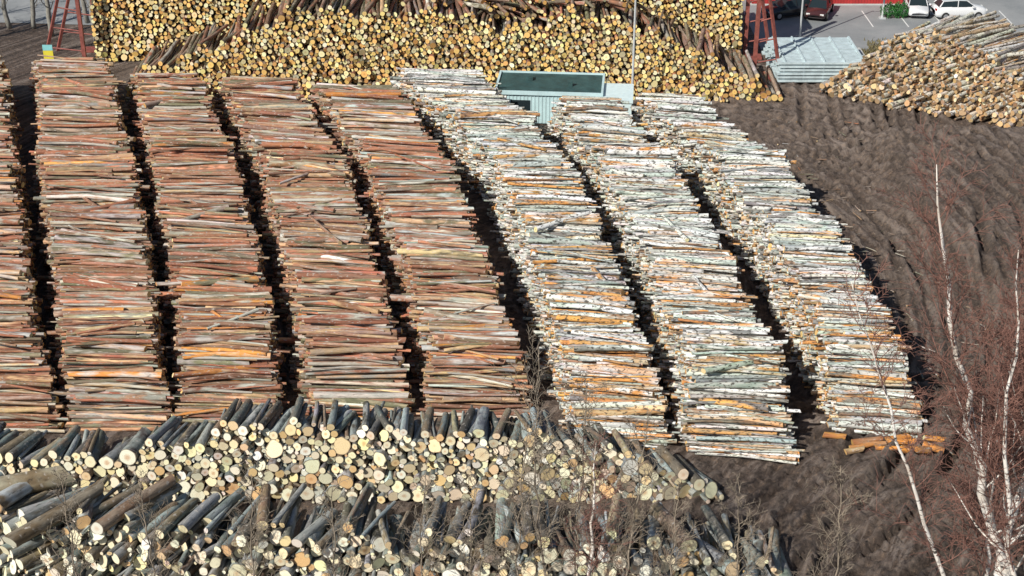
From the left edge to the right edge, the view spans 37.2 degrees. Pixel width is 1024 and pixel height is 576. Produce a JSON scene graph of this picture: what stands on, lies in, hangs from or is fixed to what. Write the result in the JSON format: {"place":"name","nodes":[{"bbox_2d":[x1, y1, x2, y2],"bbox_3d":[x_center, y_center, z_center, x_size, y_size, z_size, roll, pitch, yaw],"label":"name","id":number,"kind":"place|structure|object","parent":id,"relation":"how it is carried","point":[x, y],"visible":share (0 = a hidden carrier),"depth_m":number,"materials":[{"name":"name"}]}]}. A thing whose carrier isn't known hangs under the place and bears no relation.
{"place":"outdoors","nodes":[
{"label":"outdoors","id":0,"kind":"place"},
{"bbox_2d":[0,0,90,24],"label":"road","id":1,"kind":"structure","parent":0,"point":[18,11],"depth_m":127.96,"materials":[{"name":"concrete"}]},
{"bbox_2d":[0,1,1023,575],"bbox_3d":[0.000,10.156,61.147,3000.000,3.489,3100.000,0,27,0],"label":"ground","id":2,"kind":"structure","parent":0,"point":[890,145],"depth_m":81.56,"materials":[{"name":"brown soil"}]},
{"bbox_2d":[0,0,11,28],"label":"bare tree","id":3,"kind":"object","parent":2,"relation":"on","point":[5,14],"visible":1,"depth_m":123.36,"materials":[{"name":"grey plant"}]},
{"bbox_2d":[30,0,37,28],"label":"bare tree","id":4,"kind":"object","parent":2,"relation":"on","point":[33,14],"visible":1,"depth_m":123.40,"materials":[{"name":"grey plant"}]},
{"bbox_2d":[0,55,69,432],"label":"log stack","id":5,"kind":"object","parent":2,"relation":"on","point":[27,377],"visible":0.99,"depth_m":73.83,"materials":[{"name":"brown wood"}]},
{"bbox_2d":[41,0,53,35],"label":"bare tree","id":6,"kind":"object","parent":2,"relation":"on","point":[48,10],"visible":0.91,"depth_m":121.21,"materials":[{"name":"grey plant"}]},
{"bbox_2d":[42,45,53,58],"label":"marker sign","id":7,"kind":"object","parent":2,"relation":"on","point":[47,50],"visible":0.6,"depth_m":109.22,"materials":[{"name":"yellow paint"}]},
{"bbox_2d":[30,462,99,575],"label":"birch sapling","id":8,"kind":"object","parent":2,"relation":"on","point":[72,556],"visible":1,"depth_m":53.12,"materials":[{"name":"brown plant"}]},
{"bbox_2d":[46,0,86,56],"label":"steel stake frame","id":9,"kind":"object","parent":2,"relation":"on","point":[80,28],"visible":0.59,"depth_m":113.79,"materials":[{"name":"red metal"}]},
{"bbox_2d":[56,0,95,52],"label":"steel stake frame","id":10,"kind":"object","parent":2,"relation":"on","point":[90,49],"visible":0.39,"depth_m":118.08,"materials":[{"name":"red metal"}]},
{"bbox_2d":[81,0,89,22],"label":"bare tree","id":11,"kind":"object","parent":2,"relation":"on","point":[84,11],"visible":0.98,"depth_m":124.86,"materials":[{"name":"grey plant"}]},
{"bbox_2d":[85,0,94,40],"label":"bare tree","id":12,"kind":"object","parent":2,"relation":"on","point":[89,13],"visible":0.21,"depth_m":119.35,"materials":[{"name":"grey plant"}]},
{"bbox_2d":[28,55,174,430],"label":"log stack","id":13,"kind":"object","parent":2,"relation":"on","point":[103,298],"visible":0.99,"depth_m":78.31,"materials":[{"name":"brown wood"}]},
{"bbox_2d":[112,466,182,575],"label":"birch sapling","id":14,"kind":"object","parent":2,"relation":"on","point":[144,520],"visible":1,"depth_m":53.26,"materials":[{"name":"plant"}]},
{"bbox_2d":[125,73,291,423],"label":"log stack","id":15,"kind":"object","parent":2,"relation":"on","point":[217,299],"visible":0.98,"depth_m":78.77,"materials":[{"name":"brown wood"}]},
{"bbox_2d":[202,459,281,575],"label":"birch sapling","id":16,"kind":"object","parent":2,"relation":"on","point":[255,535],"visible":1,"depth_m":53.56,"materials":[{"name":"brown plant"}]},
{"bbox_2d":[211,76,419,423],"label":"log stack","id":17,"kind":"object","parent":2,"relation":"on","point":[342,341],"visible":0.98,"depth_m":79.22,"materials":[{"name":"brown wood"}]},
{"bbox_2d":[307,473,363,575],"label":"birch sapling","id":18,"kind":"object","parent":2,"relation":"on","point":[333,537],"visible":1,"depth_m":53.23,"materials":[{"name":"plant"}]},
{"bbox_2d":[0,396,723,503],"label":"sawlog pile","id":19,"kind":"object","parent":2,"relation":"on","point":[292,447],"visible":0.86,"depth_m":63.93,"materials":[{"name":"beige wood"}]},
{"bbox_2d":[0,471,792,575],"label":"sawlog pile","id":20,"kind":"object","parent":2,"relation":"on","point":[367,545],"visible":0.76,"depth_m":58.52,"materials":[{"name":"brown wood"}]},
{"bbox_2d":[0,465,175,546],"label":"log","id":21,"kind":"object","parent":20,"relation":"on","point":[38,480],"visible":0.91,"depth_m":58.59,"materials":[{"name":"brown wood"}]},
{"bbox_2d":[90,0,743,61],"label":"pulpwood pile","id":22,"kind":"object","parent":2,"relation":"on","point":[136,30],"visible":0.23,"depth_m":115.31,"materials":[{"name":"yellow wood"}]},
{"bbox_2d":[380,452,456,575],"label":"birch sapling","id":23,"kind":"object","parent":2,"relation":"on","point":[426,516],"visible":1,"depth_m":53.47,"materials":[{"name":"plant"}]},
{"bbox_2d":[307,83,532,420],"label":"log stack","id":24,"kind":"object","parent":2,"relation":"on","point":[459,333],"visible":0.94,"depth_m":78.75,"materials":[{"name":"brown wood"}]},
{"bbox_2d":[125,0,782,101],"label":"pulpwood pile","id":25,"kind":"object","parent":2,"relation":"on","point":[307,43],"visible":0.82,"depth_m":108.33,"materials":[{"name":"yellow wood"}]},
{"bbox_2d":[401,0,654,26],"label":"tumbled log heap","id":26,"kind":"object","parent":25,"relation":"on","point":[511,7],"visible":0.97,"depth_m":109.27,"materials":[{"name":"brown wood"}]},
{"bbox_2d":[438,471,523,575],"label":"birch sapling","id":27,"kind":"object","parent":2,"relation":"on","point":[470,536],"visible":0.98,"depth_m":53.13,"materials":[{"name":"plant"}]},
{"bbox_2d":[450,415,579,575],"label":"birch sapling","id":28,"kind":"object","parent":2,"relation":"on","point":[521,500],"visible":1,"depth_m":52.59,"materials":[{"name":"plant"}]},
{"bbox_2d":[390,67,676,450],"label":"log stack","id":29,"kind":"object","parent":2,"relation":"on","point":[527,181],"visible":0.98,"depth_m":79.82,"materials":[{"name":"white wood"}]},
{"bbox_2d":[480,325,606,575],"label":"birch sapling","id":30,"kind":"object","parent":2,"relation":"on","point":[536,390],"visible":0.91,"depth_m":52.66,"materials":[{"name":"brown plant"}]},
{"bbox_2d":[495,70,633,122],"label":"site cabin","id":31,"kind":"object","parent":2,"relation":"on","point":[539,91],"visible":0.42,"depth_m":103.97,"materials":[{"name":"metal"}]},
{"bbox_2d":[511,100,529,110],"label":"window","id":32,"kind":"structure","parent":31,"relation":"in","point":[521,103],"depth_m":103.45,"materials":[{"name":"black glass"}]},
{"bbox_2d":[539,369,618,575],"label":"birch sapling","id":33,"kind":"object","parent":2,"relation":"on","point":[584,418],"visible":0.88,"depth_m":53.72,"materials":[{"name":"brown plant"}]},
{"bbox_2d":[537,432,644,575],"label":"birch sapling","id":34,"kind":"object","parent":2,"relation":"on","point":[591,561],"visible":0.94,"depth_m":53.54,"materials":[{"name":"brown plant"}]},
{"bbox_2d":[587,409,678,575],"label":"birch sapling","id":35,"kind":"object","parent":2,"relation":"on","point":[642,511],"visible":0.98,"depth_m":53.31,"materials":[{"name":"brown plant"}]},
{"bbox_2d":[631,0,636,104],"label":"street lamp","id":36,"kind":"object","parent":2,"relation":"on","point":[633,54],"visible":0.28,"depth_m":104.63,"materials":[{"name":"metal"}]},
{"bbox_2d":[642,479,703,575],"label":"birch sapling","id":37,"kind":"object","parent":2,"relation":"on","point":[684,553],"visible":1,"depth_m":53.30,"materials":[{"name":"brown plant"}]},
{"bbox_2d":[543,95,804,464],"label":"log stack","id":38,"kind":"object","parent":2,"relation":"on","point":[718,357],"visible":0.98,"depth_m":75.95,"materials":[{"name":"white wood"}]},
{"bbox_2d":[706,472,777,575],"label":"birch sapling","id":39,"kind":"object","parent":2,"relation":"on","point":[738,541],"visible":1,"depth_m":53.99,"materials":[{"name":"brown plant"}]},
{"bbox_2d":[742,0,768,59],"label":"steel stake frame","id":40,"kind":"object","parent":2,"relation":"on","point":[746,26],"visible":0.57,"depth_m":115.97,"materials":[{"name":"red metal"}]},
{"bbox_2d":[753,0,778,80],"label":"steel stake frame","id":41,"kind":"object","parent":2,"relation":"on","point":[756,34],"visible":0.81,"depth_m":111.07,"materials":[{"name":"red metal"}]},
{"bbox_2d":[631,92,927,437],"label":"log stack","id":42,"kind":"object","parent":2,"relation":"on","point":[790,248],"visible":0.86,"depth_m":79.32,"materials":[{"name":"white wood"}]},
{"bbox_2d":[761,36,863,81],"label":"board stack","id":43,"kind":"object","parent":2,"relation":"on","point":[811,59],"visible":0.86,"depth_m":112.34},
{"bbox_2d":[792,456,874,575],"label":"birch sapling","id":44,"kind":"object","parent":2,"relation":"on","point":[839,535],"visible":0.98,"depth_m":52.84,"materials":[{"name":"plant"}]},
{"bbox_2d":[859,37,885,54],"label":"dry grass","id":45,"kind":"structure","parent":2,"relation":"on","point":[871,47],"depth_m":119.19,"materials":[{"name":"beige plant"}]},
{"bbox_2d":[822,432,952,454],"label":"loose log heap","id":46,"kind":"object","parent":2,"relation":"on","point":[858,445],"visible":0.82,"depth_m":67.83,"materials":[{"name":"orange wood"}]},
{"bbox_2d":[768,118,1006,454],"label":"broken branch debris","id":47,"kind":"object","parent":2,"relation":"on","point":[875,250],"visible":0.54,"depth_m":86.40,"materials":[{"name":"brown plant"}]},
{"bbox_2d":[822,252,998,575],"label":"birch tree","id":48,"kind":"object","parent":2,"relation":"on","point":[916,496],"visible":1,"depth_m":46.30,"materials":[{"name":"white plant"}]},
{"bbox_2d":[813,11,1023,127],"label":"birch log pile","id":49,"kind":"object","parent":2,"relation":"on","point":[969,67],"visible":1,"depth_m":106.20,"materials":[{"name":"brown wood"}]},
{"bbox_2d":[872,117,1023,575],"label":"birch tree","id":50,"kind":"object","parent":2,"relation":"on","point":[967,389],"visible":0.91,"depth_m":46.21,"materials":[{"name":"white plant"}]},
{"bbox_2d":[904,293,1023,575],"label":"birch tree","id":51,"kind":"object","parent":2,"relation":"on","point":[981,520],"visible":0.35,"depth_m":52.86,"materials":[{"name":"brown plant"}]},
{"bbox_2d":[917,231,1023,575],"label":"birch tree","id":52,"kind":"object","parent":2,"relation":"on","point":[1003,524],"visible":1,"depth_m":45.98,"materials":[{"name":"white plant"}]},
{"bbox_2d":[928,250,1023,525],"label":"birch tree","id":53,"kind":"object","parent":2,"relation":"on","point":[994,281],"visible":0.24,"depth_m":53.53,"materials":[{"name":"brown plant"}]},
{"bbox_2d":[954,175,1023,575],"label":"birch tree","id":54,"kind":"object","parent":2,"relation":"on","point":[1021,492],"visible":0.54,"depth_m":47.92,"materials":[{"name":"brown plant"}]},
{"bbox_2d":[960,168,1023,456],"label":"birch tree","id":55,"kind":"object","parent":2,"relation":"on","point":[1002,309],"visible":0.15,"depth_m":58.54,"materials":[{"name":"brown plant"}]},
{"bbox_2d":[983,347,1023,497],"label":"birch tree","id":56,"kind":"object","parent":2,"relation":"on","point":[1009,364],"visible":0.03,"depth_m":62.09,"materials":[{"name":"brown plant"}]},
{"bbox_2d":[987,210,1023,434],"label":"birch tree","id":57,"kind":"object","parent":2,"relation":"on","point":[1012,362],"visible":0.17,"depth_m":48.57,"materials":[{"name":"brown plant"}]},
{"bbox_2d":[998,163,1023,376],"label":"birch tree","id":58,"kind":"object","parent":2,"relation":"on","point":[1020,222],"visible":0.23,"depth_m":61.76,"materials":[{"name":"brown plant"}]},
{"bbox_2d":[750,0,902,4],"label":"red warehouse","id":59,"kind":"structure","parent":0,"point":[857,2],"depth_m":129.85,"materials":[{"name":"concrete"}]},
{"bbox_2d":[741,0,1023,50],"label":"parking pavement","id":60,"kind":"structure","parent":0,"point":[852,22],"depth_m":125.42,"materials":[{"name":"grey asphalt"}]},
{"bbox_2d":[761,0,809,19],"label":"parked car","id":61,"kind":"object","parent":60,"relation":"on","point":[782,9],"visible":0.78,"depth_m":126.20,"materials":[{"name":"grey paint"}]},
{"bbox_2d":[799,0,803,36],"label":"street lamp","id":62,"kind":"object","parent":60,"relation":"on","point":[800,27],"visible":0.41,"depth_m":120.27,"materials":[{"name":"metal"}]},
{"bbox_2d":[804,0,833,20],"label":"parked car","id":63,"kind":"object","parent":60,"relation":"on","point":[819,9],"visible":1,"depth_m":125.92,"materials":[{"name":"red paint"}]},
{"bbox_2d":[879,0,885,18],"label":"street lamp","id":64,"kind":"object","parent":60,"relation":"on","point":[882,16],"visible":1,"depth_m":126.20,"materials":[{"name":"metal"}]},
{"bbox_2d":[880,1,908,17],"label":"evergreen shrub","id":65,"kind":"object","parent":60,"relation":"on","point":[897,9],"visible":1,"depth_m":126.12,"materials":[{"name":"green plant"}]},
{"bbox_2d":[903,0,930,17],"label":"parked car","id":66,"kind":"object","parent":60,"relation":"on","point":[918,7],"visible":0.94,"depth_m":126.33,"materials":[{"name":"white paint"}]},
{"bbox_2d":[862,11,1011,26],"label":"parking bay marking","id":67,"kind":"object","parent":60,"relation":"on","point":[908,26],"visible":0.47,"depth_m":126.16,"materials":[{"name":"white paint"}]},
{"bbox_2d":[930,0,987,18],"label":"parked suv","id":68,"kind":"object","parent":60,"relation":"on","point":[942,9],"visible":0.89,"depth_m":125.68,"materials":[{"name":"white paint"}]}
]}

